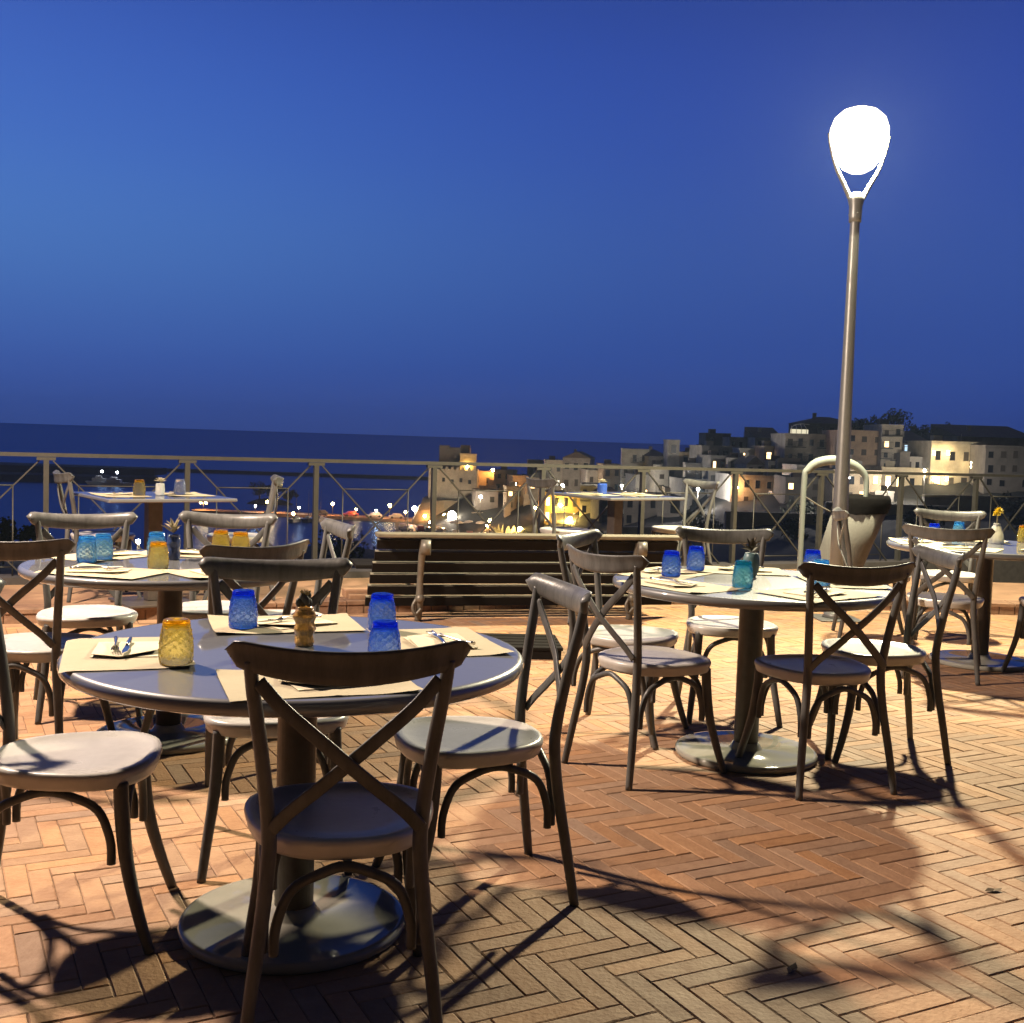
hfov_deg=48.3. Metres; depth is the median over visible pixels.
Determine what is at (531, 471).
house
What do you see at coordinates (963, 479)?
window
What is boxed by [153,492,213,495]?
placemat
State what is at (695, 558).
tumbler
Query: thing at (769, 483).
window
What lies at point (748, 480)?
window
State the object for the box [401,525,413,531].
parked car
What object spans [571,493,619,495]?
placemat
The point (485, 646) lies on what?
placemat
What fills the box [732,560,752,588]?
tumbler
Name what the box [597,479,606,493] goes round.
vase
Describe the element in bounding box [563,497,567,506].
window
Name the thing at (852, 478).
window
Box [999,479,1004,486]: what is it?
window
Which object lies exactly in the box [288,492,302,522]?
sailing boat
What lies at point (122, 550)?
knife
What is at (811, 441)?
window
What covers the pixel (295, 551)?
crossback chair
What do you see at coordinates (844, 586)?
placemat
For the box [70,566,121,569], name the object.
fork
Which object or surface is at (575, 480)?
window
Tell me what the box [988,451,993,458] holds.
window
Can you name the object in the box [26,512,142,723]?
crossback chair
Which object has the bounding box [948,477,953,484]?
window
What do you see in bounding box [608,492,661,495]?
placemat
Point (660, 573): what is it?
napkin
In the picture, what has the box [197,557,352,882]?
crossback chair
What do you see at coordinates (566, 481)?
window
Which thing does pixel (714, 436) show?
house
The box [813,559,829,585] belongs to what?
tumbler
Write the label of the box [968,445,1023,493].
house
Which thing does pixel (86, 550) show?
tumbler
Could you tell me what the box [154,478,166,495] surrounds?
vase
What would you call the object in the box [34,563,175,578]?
placemat
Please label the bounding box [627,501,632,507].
window
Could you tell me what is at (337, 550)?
tree
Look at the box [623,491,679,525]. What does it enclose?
house
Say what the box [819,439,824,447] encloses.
window
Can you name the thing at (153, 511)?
square table
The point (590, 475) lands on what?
house
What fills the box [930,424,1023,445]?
roof
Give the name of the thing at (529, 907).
terrace slab
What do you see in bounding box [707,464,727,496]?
house
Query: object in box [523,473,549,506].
house
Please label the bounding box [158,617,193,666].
tumbler
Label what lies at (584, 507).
window
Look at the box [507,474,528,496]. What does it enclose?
house
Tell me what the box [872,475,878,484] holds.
window
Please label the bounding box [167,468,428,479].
breakwater
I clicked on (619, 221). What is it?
sky
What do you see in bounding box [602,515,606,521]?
window
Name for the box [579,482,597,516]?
house
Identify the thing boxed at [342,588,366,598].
stone block
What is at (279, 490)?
tree
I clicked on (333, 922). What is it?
round table
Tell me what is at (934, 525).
tumbler
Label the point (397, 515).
parked car
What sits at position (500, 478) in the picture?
house
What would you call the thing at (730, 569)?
napkin
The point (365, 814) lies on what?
crossback chair
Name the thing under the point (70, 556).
placemat
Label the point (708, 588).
placemat
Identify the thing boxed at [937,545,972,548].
napkin
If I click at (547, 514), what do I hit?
window
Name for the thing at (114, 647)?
fork
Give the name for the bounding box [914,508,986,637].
crossback chair
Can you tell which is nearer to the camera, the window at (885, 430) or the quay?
the window at (885, 430)
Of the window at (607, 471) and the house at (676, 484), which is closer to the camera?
the house at (676, 484)
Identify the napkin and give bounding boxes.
[66,566,131,573]
[90,641,158,657]
[105,493,132,494]
[113,552,138,556]
[180,550,200,554]
[189,569,204,574]
[257,618,337,629]
[278,680,339,690]
[403,633,477,648]
[578,493,605,494]
[620,493,647,494]
[642,569,696,574]
[644,580,702,587]
[718,566,771,571]
[783,588,845,597]
[901,539,933,542]
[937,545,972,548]
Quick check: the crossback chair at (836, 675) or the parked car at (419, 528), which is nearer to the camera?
the crossback chair at (836, 675)
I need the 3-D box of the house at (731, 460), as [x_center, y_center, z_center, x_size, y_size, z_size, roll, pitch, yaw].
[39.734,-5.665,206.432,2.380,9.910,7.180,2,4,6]
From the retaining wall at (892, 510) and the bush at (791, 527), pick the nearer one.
the bush at (791, 527)
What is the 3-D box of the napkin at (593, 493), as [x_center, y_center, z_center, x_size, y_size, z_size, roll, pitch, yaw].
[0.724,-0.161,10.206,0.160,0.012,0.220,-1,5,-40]
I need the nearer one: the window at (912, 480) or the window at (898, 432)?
the window at (912, 480)
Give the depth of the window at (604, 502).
212.17 m
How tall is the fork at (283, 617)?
0.015 m
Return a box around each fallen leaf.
[787,962,797,973]
[985,888,1001,890]
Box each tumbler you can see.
[76,535,96,562]
[95,533,113,559]
[133,479,145,495]
[147,531,165,556]
[147,541,168,569]
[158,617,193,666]
[174,479,185,494]
[212,530,229,545]
[228,589,257,629]
[231,531,249,546]
[367,592,395,630]
[367,619,400,651]
[661,550,680,576]
[686,545,704,570]
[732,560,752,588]
[803,549,820,561]
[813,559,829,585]
[927,523,939,540]
[953,521,964,528]
[1017,525,1023,541]
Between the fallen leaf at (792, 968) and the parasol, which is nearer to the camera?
the fallen leaf at (792, 968)
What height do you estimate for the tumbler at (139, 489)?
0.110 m
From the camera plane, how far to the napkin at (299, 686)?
2.59 m
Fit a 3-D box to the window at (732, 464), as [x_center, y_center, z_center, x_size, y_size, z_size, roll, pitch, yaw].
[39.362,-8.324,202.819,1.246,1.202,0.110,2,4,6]
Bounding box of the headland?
[0,462,166,482]
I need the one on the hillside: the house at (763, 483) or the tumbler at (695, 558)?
the house at (763, 483)
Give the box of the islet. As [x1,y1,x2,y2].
[247,498,293,504]
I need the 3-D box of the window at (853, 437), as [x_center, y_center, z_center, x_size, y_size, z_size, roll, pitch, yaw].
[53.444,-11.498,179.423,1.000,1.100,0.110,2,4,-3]
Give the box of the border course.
[2,604,1017,627]
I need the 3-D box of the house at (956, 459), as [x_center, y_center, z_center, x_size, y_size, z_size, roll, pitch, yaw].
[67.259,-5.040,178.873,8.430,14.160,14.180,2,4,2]
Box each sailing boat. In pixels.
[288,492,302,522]
[301,505,311,521]
[318,510,325,521]
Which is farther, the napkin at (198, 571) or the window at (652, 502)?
the window at (652, 502)
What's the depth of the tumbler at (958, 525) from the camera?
7.69 m
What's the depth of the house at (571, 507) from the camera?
236.40 m
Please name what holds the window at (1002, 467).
in the house at (993, 459)
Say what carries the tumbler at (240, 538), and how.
on the placemat
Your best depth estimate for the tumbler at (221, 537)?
5.25 m
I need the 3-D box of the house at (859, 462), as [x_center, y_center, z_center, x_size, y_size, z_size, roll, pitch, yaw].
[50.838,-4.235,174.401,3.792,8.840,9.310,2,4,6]
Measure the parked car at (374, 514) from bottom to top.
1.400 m
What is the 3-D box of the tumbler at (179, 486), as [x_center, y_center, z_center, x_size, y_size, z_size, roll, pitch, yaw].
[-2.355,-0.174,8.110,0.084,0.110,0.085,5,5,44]
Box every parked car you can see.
[318,510,327,514]
[343,511,358,516]
[367,512,381,517]
[388,513,403,518]
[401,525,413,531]
[416,525,424,531]
[436,528,446,531]
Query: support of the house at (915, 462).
on the hillside
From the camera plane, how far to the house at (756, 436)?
233.02 m
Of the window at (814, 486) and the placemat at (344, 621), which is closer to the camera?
the placemat at (344, 621)
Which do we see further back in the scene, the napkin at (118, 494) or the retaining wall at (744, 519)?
the retaining wall at (744, 519)
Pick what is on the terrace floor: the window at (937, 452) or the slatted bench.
the slatted bench
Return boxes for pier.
[191,509,412,521]
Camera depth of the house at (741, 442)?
235.49 m
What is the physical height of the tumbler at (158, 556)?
0.110 m
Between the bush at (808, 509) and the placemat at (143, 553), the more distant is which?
the bush at (808, 509)
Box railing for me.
[0,452,1023,575]
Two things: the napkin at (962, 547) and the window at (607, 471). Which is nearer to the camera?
the napkin at (962, 547)
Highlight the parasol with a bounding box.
[450,520,462,523]
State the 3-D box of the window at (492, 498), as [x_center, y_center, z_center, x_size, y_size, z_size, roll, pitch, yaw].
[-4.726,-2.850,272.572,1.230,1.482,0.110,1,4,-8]
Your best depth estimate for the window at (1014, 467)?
163.67 m
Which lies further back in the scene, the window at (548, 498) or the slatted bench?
the window at (548, 498)
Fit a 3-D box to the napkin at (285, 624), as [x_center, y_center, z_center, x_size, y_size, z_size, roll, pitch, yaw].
[-0.660,0.330,3.433,0.220,0.012,0.160,-2,5,-43]
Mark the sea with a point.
(42, 438)
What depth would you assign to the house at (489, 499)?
272.48 m
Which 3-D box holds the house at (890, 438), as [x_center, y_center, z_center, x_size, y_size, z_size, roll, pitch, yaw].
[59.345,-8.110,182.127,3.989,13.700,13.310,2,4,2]
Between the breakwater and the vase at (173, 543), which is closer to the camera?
the vase at (173, 543)
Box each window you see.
[490,496,494,502]
[545,512,549,520]
[546,497,549,505]
[555,497,558,505]
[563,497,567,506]
[564,479,568,486]
[574,479,577,486]
[582,505,586,512]
[602,500,607,506]
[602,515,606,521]
[605,469,609,476]
[614,469,618,475]
[626,514,631,523]
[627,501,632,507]
[632,454,636,461]
[650,500,655,508]
[670,445,676,453]
[710,475,714,480]
[730,461,734,467]
[743,496,748,500]
[744,479,749,487]
[755,480,760,488]
[766,452,771,458]
[766,481,771,488]
[787,438,792,445]
[788,482,793,489]
[788,495,794,502]
[797,438,802,446]
[797,453,802,460]
[808,453,813,460]
[809,439,813,446]
[811,496,817,502]
[812,483,817,490]
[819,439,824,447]
[849,476,854,484]
[851,435,855,441]
[861,436,867,442]
[861,449,866,455]
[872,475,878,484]
[884,429,888,435]
[885,475,890,485]
[894,441,900,447]
[895,428,900,435]
[909,478,914,485]
[915,461,919,467]
[921,477,927,484]
[934,450,940,460]
[934,475,940,483]
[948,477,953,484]
[949,451,955,460]
[960,477,966,482]
[963,451,968,461]
[986,478,991,485]
[987,464,993,472]
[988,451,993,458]
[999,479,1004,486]
[1000,451,1006,458]
[1000,465,1005,471]
[1012,450,1018,458]
[1012,465,1017,472]
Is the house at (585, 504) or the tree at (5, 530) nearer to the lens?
the tree at (5, 530)
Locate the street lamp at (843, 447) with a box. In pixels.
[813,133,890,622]
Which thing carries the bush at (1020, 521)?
on the hillside
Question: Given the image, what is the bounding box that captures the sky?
[0,0,1023,444]
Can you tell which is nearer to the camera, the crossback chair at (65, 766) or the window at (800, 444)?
the crossback chair at (65, 766)
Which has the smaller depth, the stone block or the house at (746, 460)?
the stone block
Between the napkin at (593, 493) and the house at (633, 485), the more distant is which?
the house at (633, 485)
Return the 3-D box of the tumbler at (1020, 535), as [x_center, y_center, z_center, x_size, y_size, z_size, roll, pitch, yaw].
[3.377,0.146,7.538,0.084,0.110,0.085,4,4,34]
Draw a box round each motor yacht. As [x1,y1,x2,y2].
[85,470,105,484]
[99,471,132,485]
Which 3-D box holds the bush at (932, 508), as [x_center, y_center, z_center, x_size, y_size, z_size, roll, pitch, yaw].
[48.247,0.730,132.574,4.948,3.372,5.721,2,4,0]
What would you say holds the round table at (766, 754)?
on the terrace floor
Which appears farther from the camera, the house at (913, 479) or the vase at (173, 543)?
the house at (913, 479)
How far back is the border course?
8.77 m
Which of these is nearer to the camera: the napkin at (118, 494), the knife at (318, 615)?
the knife at (318, 615)
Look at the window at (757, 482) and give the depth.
186.01 m
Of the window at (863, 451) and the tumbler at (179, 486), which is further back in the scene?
the window at (863, 451)
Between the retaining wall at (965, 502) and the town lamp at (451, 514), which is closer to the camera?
the retaining wall at (965, 502)
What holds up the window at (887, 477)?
in the house at (913, 479)
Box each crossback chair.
[0,539,115,738]
[0,578,176,955]
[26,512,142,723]
[53,470,141,602]
[140,539,310,786]
[178,511,277,619]
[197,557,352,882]
[202,474,283,600]
[224,640,472,1022]
[264,518,355,614]
[372,573,591,924]
[526,477,589,550]
[556,529,688,749]
[561,544,726,790]
[648,479,719,565]
[675,526,782,726]
[735,562,915,800]
[812,544,964,764]
[831,507,914,644]
[900,524,994,684]
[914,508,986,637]
[1001,596,1023,672]
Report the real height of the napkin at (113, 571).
0.012 m
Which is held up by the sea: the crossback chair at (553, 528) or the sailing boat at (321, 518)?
the sailing boat at (321, 518)
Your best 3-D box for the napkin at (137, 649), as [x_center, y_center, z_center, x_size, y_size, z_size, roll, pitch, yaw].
[-0.989,0.352,2.939,0.160,0.012,0.220,1,4,-14]
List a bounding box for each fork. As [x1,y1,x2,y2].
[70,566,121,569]
[111,636,118,650]
[268,615,292,620]
[426,631,475,644]
[650,577,687,583]
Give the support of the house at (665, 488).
on the hillside
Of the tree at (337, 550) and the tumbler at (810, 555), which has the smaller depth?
the tumbler at (810, 555)
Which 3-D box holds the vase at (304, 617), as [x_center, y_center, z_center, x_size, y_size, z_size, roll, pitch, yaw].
[-0.561,0.287,3.102,0.063,0.154,0.064,3,4,12]
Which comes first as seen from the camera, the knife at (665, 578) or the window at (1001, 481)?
the knife at (665, 578)
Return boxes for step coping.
[0,594,1018,623]
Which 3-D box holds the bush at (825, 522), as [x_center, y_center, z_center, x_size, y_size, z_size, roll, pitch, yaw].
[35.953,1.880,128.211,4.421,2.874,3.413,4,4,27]
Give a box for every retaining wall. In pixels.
[622,526,673,540]
[724,511,830,528]
[824,502,956,516]
[922,494,1023,510]
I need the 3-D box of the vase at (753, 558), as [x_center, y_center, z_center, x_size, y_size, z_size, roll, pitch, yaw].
[1.052,0.200,5.057,0.089,0.180,0.091,2,4,-1]
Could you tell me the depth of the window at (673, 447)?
229.58 m
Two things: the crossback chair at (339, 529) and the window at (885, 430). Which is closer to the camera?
the crossback chair at (339, 529)
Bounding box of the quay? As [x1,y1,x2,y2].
[394,524,416,531]
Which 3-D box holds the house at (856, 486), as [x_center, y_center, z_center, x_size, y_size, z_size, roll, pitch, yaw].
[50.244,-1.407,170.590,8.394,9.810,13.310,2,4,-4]
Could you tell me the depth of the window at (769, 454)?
199.61 m
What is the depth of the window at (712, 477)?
200.09 m
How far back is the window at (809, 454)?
189.68 m
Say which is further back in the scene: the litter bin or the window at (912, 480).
the window at (912, 480)
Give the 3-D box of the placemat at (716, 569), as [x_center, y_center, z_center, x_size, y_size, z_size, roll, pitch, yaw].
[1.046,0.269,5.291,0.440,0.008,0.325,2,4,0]
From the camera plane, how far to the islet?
360.04 m
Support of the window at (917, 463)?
in the house at (915, 462)
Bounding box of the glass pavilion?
[790,424,808,433]
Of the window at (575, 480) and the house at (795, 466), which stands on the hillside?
the house at (795, 466)
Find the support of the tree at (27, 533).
on the hillside
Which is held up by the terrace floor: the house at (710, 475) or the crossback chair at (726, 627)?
the crossback chair at (726, 627)
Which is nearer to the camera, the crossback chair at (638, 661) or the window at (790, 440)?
the crossback chair at (638, 661)
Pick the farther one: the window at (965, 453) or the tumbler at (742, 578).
the window at (965, 453)
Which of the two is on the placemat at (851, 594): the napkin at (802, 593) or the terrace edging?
the napkin at (802, 593)
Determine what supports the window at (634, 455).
in the house at (631, 457)
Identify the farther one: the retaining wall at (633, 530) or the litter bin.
the retaining wall at (633, 530)
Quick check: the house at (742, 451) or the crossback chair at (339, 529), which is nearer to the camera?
the crossback chair at (339, 529)
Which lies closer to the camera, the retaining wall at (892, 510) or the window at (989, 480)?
the retaining wall at (892, 510)
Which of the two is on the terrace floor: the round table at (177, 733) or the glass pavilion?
the round table at (177, 733)
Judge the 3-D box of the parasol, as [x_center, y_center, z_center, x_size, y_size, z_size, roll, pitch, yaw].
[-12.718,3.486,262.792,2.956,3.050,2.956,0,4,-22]
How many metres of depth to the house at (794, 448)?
189.63 m
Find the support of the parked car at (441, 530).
on the quay
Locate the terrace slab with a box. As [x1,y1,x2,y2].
[1,607,1023,1022]
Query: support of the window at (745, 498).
in the house at (763, 483)
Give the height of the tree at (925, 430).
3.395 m
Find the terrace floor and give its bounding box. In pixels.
[0,606,1023,1022]
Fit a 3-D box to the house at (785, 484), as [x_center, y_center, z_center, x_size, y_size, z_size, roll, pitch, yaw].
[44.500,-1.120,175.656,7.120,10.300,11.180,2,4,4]
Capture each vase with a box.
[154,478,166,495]
[162,517,180,559]
[292,589,316,646]
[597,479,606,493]
[739,537,759,576]
[988,507,1003,543]
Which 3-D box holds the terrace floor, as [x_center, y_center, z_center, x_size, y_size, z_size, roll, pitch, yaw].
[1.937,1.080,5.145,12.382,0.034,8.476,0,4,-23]
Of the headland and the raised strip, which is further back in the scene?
the headland
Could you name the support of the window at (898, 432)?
in the house at (890, 438)
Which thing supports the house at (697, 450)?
on the hillside
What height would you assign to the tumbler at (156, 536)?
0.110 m
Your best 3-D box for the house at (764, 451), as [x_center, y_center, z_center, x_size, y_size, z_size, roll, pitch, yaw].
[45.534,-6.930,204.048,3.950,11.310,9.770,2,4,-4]
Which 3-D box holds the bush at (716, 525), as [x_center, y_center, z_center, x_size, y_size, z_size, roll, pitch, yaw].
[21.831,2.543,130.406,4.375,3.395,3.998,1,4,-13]
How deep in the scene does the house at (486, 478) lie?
300.09 m
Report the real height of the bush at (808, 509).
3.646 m
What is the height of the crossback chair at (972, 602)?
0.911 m
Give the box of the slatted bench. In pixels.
[350,532,681,620]
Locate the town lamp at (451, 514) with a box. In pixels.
[448,511,455,517]
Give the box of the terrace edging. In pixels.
[0,558,1023,584]
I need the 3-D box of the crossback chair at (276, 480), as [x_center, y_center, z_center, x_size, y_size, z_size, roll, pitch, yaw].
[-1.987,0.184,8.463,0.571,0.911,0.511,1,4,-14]
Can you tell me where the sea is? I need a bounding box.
[0,423,689,549]
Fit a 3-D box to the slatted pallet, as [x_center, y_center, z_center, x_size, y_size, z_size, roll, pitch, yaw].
[0.033,0.839,7.126,0.520,0.075,0.475,2,4,-4]
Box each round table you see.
[17,550,288,755]
[56,615,523,975]
[612,566,893,774]
[886,537,1023,671]
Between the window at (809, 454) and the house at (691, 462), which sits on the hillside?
the house at (691, 462)
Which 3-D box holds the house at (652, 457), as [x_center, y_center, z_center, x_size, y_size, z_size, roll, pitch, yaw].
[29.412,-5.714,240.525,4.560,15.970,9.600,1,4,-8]
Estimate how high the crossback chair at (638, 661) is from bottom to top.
0.911 m
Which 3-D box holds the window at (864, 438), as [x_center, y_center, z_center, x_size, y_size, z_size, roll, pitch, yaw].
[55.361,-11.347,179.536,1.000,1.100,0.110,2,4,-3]
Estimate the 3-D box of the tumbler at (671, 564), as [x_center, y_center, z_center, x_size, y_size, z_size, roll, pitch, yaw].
[0.693,0.226,4.973,0.084,0.110,0.085,0,4,-24]
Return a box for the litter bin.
[797,455,890,570]
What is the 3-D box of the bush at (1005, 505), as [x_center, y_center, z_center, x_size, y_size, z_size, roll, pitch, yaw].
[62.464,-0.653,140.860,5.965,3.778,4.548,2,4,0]
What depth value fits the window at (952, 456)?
171.69 m
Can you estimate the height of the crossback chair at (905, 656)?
0.911 m
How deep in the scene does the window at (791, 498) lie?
170.32 m
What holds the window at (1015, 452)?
in the house at (993, 459)
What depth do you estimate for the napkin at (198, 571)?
4.56 m
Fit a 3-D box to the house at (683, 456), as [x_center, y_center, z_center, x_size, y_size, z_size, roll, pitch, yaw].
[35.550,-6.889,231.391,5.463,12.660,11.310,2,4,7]
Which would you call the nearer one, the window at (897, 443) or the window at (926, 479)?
the window at (926, 479)
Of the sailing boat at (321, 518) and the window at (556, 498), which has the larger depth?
the sailing boat at (321, 518)
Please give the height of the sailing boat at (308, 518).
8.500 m
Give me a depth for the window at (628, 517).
202.77 m
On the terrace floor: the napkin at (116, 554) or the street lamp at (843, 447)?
the street lamp at (843, 447)
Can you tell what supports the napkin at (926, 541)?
on the placemat at (900, 541)
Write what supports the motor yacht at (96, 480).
on the sea
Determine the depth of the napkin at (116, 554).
5.11 m
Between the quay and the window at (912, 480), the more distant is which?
the quay
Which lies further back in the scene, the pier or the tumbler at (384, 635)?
the pier
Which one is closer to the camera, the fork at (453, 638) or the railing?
the fork at (453, 638)
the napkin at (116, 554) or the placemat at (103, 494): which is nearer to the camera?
the napkin at (116, 554)
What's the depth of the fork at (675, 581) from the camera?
4.68 m
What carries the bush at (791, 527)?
on the hillside
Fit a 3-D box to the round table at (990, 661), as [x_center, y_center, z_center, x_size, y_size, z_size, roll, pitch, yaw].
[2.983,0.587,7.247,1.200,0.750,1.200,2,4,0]
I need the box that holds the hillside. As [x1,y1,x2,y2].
[0,432,1023,573]
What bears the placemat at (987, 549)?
on the round table at (990, 661)
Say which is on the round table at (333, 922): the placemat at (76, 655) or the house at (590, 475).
the placemat at (76, 655)
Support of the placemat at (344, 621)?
on the round table at (333, 922)
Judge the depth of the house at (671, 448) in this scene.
229.76 m
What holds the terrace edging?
attached to the raised strip
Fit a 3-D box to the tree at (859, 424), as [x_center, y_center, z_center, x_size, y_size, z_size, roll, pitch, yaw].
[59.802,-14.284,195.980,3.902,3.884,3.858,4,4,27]
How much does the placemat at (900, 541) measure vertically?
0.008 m
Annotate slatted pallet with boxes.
[481,633,562,659]
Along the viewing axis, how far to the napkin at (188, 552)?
5.23 m
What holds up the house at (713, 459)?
on the hillside
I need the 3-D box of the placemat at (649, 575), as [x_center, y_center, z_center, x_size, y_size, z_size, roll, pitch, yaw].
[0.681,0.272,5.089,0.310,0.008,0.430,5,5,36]
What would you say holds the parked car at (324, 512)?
on the pier
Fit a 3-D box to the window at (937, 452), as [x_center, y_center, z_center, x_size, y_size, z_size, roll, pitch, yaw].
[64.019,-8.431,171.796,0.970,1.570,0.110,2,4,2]
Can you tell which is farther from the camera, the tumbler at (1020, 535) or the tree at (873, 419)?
the tree at (873, 419)
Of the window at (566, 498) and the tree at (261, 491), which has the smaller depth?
the window at (566, 498)
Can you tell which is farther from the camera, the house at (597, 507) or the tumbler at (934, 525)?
the house at (597, 507)
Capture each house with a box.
[472,485,498,512]
[478,470,493,487]
[490,466,517,493]
[503,482,523,517]
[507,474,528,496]
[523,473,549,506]
[527,459,543,475]
[538,488,579,524]
[544,456,562,489]
[562,449,594,490]
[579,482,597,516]
[580,468,597,482]
[590,486,623,521]
[596,459,619,490]
[620,448,648,491]
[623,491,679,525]
[625,469,647,491]
[643,446,663,469]
[646,464,668,491]
[662,486,669,493]
[663,439,679,485]
[669,472,707,512]
[675,448,689,476]
[683,457,700,477]
[689,440,739,462]
[699,429,730,445]
[699,449,726,478]
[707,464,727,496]
[715,471,773,501]
[722,433,747,447]
[725,453,737,467]
[732,448,754,457]
[734,452,764,474]
[744,427,777,447]
[750,441,774,473]
[764,455,779,475]
[771,427,826,474]
[773,472,817,503]
[782,457,808,476]
[787,413,856,433]
[808,467,894,501]
[822,424,878,469]
[832,455,861,469]
[863,417,910,467]
[869,461,928,486]
[902,431,927,451]
[905,434,987,484]
[909,456,922,467]
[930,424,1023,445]
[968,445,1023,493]
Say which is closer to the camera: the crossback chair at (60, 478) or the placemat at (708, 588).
the placemat at (708, 588)
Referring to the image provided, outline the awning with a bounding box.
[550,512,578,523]
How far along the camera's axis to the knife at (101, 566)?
4.50 m
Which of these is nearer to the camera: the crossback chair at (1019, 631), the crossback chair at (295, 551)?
the crossback chair at (295, 551)
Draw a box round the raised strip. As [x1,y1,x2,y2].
[0,569,1023,623]
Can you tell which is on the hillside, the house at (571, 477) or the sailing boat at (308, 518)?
the house at (571, 477)
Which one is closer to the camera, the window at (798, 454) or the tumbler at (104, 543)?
the tumbler at (104, 543)
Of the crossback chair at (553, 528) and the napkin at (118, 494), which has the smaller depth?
the napkin at (118, 494)
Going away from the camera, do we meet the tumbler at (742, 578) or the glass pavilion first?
the tumbler at (742, 578)
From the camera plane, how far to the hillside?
168.30 m
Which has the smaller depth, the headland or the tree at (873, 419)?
the tree at (873, 419)
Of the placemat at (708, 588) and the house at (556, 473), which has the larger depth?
the house at (556, 473)
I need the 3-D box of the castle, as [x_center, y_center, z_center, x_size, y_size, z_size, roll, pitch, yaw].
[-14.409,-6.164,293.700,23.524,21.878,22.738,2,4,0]
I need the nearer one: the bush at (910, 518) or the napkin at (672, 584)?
the napkin at (672, 584)
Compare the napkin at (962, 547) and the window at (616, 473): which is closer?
the napkin at (962, 547)
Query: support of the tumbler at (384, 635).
on the round table at (333, 922)
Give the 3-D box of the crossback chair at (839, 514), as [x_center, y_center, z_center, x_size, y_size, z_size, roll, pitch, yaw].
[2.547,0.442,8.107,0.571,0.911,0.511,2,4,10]
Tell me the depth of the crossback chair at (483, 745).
3.29 m
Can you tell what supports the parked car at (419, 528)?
on the quay
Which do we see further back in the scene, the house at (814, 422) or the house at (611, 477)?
the house at (611, 477)
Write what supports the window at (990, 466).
in the house at (993, 459)
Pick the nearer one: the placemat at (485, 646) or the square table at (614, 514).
the placemat at (485, 646)
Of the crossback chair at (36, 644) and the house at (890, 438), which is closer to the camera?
the crossback chair at (36, 644)
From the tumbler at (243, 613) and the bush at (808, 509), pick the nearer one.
the tumbler at (243, 613)
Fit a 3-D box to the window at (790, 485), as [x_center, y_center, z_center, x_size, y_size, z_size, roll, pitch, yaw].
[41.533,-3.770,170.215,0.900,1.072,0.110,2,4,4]
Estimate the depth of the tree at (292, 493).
361.04 m
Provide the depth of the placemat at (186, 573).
4.53 m
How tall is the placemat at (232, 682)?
0.007 m
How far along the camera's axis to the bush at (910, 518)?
118.39 m
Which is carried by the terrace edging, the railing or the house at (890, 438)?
the railing
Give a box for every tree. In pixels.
[0,516,23,564]
[15,524,36,560]
[248,482,269,498]
[266,485,285,496]
[282,489,298,502]
[311,529,374,557]
[851,418,870,429]
[869,415,885,424]
[881,408,916,431]
[909,424,932,436]
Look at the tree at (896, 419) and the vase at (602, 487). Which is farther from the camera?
the tree at (896, 419)
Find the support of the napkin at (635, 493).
on the placemat at (638, 495)
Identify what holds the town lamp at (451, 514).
on the quay
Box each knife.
[75,566,130,567]
[113,549,126,552]
[122,637,131,653]
[258,614,320,621]
[432,630,445,642]
[660,577,692,583]
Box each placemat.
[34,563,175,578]
[52,551,146,560]
[58,637,195,672]
[89,492,148,496]
[138,550,201,556]
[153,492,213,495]
[161,568,207,577]
[208,613,364,633]
[216,669,422,701]
[366,627,513,655]
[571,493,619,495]
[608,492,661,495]
[617,566,712,578]
[618,577,741,592]
[701,565,791,575]
[754,587,884,602]
[793,573,891,588]
[888,537,945,544]
[928,543,1002,551]
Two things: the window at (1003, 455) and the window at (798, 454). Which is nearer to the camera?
the window at (1003, 455)
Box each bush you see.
[686,507,715,525]
[686,520,723,544]
[775,513,808,539]
[780,501,815,513]
[813,515,829,534]
[902,506,930,526]
[905,504,948,525]
[996,491,1023,514]
[1006,508,1023,529]
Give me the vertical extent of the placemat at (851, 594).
0.010 m
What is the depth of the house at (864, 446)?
179.67 m
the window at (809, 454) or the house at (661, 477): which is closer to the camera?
the window at (809, 454)
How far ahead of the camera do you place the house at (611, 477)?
250.07 m
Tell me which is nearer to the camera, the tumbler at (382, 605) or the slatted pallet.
the tumbler at (382, 605)
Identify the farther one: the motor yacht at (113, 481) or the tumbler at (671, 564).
the motor yacht at (113, 481)
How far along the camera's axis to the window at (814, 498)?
170.07 m
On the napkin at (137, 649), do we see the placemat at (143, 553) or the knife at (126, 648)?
the knife at (126, 648)
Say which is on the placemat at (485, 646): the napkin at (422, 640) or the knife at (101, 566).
the napkin at (422, 640)
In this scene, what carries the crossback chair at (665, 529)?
on the raised strip
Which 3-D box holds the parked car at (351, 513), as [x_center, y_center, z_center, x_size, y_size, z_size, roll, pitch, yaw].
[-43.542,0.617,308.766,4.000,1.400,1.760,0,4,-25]
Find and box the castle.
[411,445,478,523]
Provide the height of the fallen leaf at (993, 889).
0.008 m
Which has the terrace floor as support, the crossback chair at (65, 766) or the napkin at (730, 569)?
the crossback chair at (65, 766)
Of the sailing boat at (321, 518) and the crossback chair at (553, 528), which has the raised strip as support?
the crossback chair at (553, 528)
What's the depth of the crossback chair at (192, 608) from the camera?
5.83 m
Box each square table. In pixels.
[74,491,236,608]
[549,492,684,533]
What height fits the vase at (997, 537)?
0.236 m
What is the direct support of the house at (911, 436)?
on the hillside
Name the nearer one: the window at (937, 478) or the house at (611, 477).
the window at (937, 478)
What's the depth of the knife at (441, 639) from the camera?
3.17 m

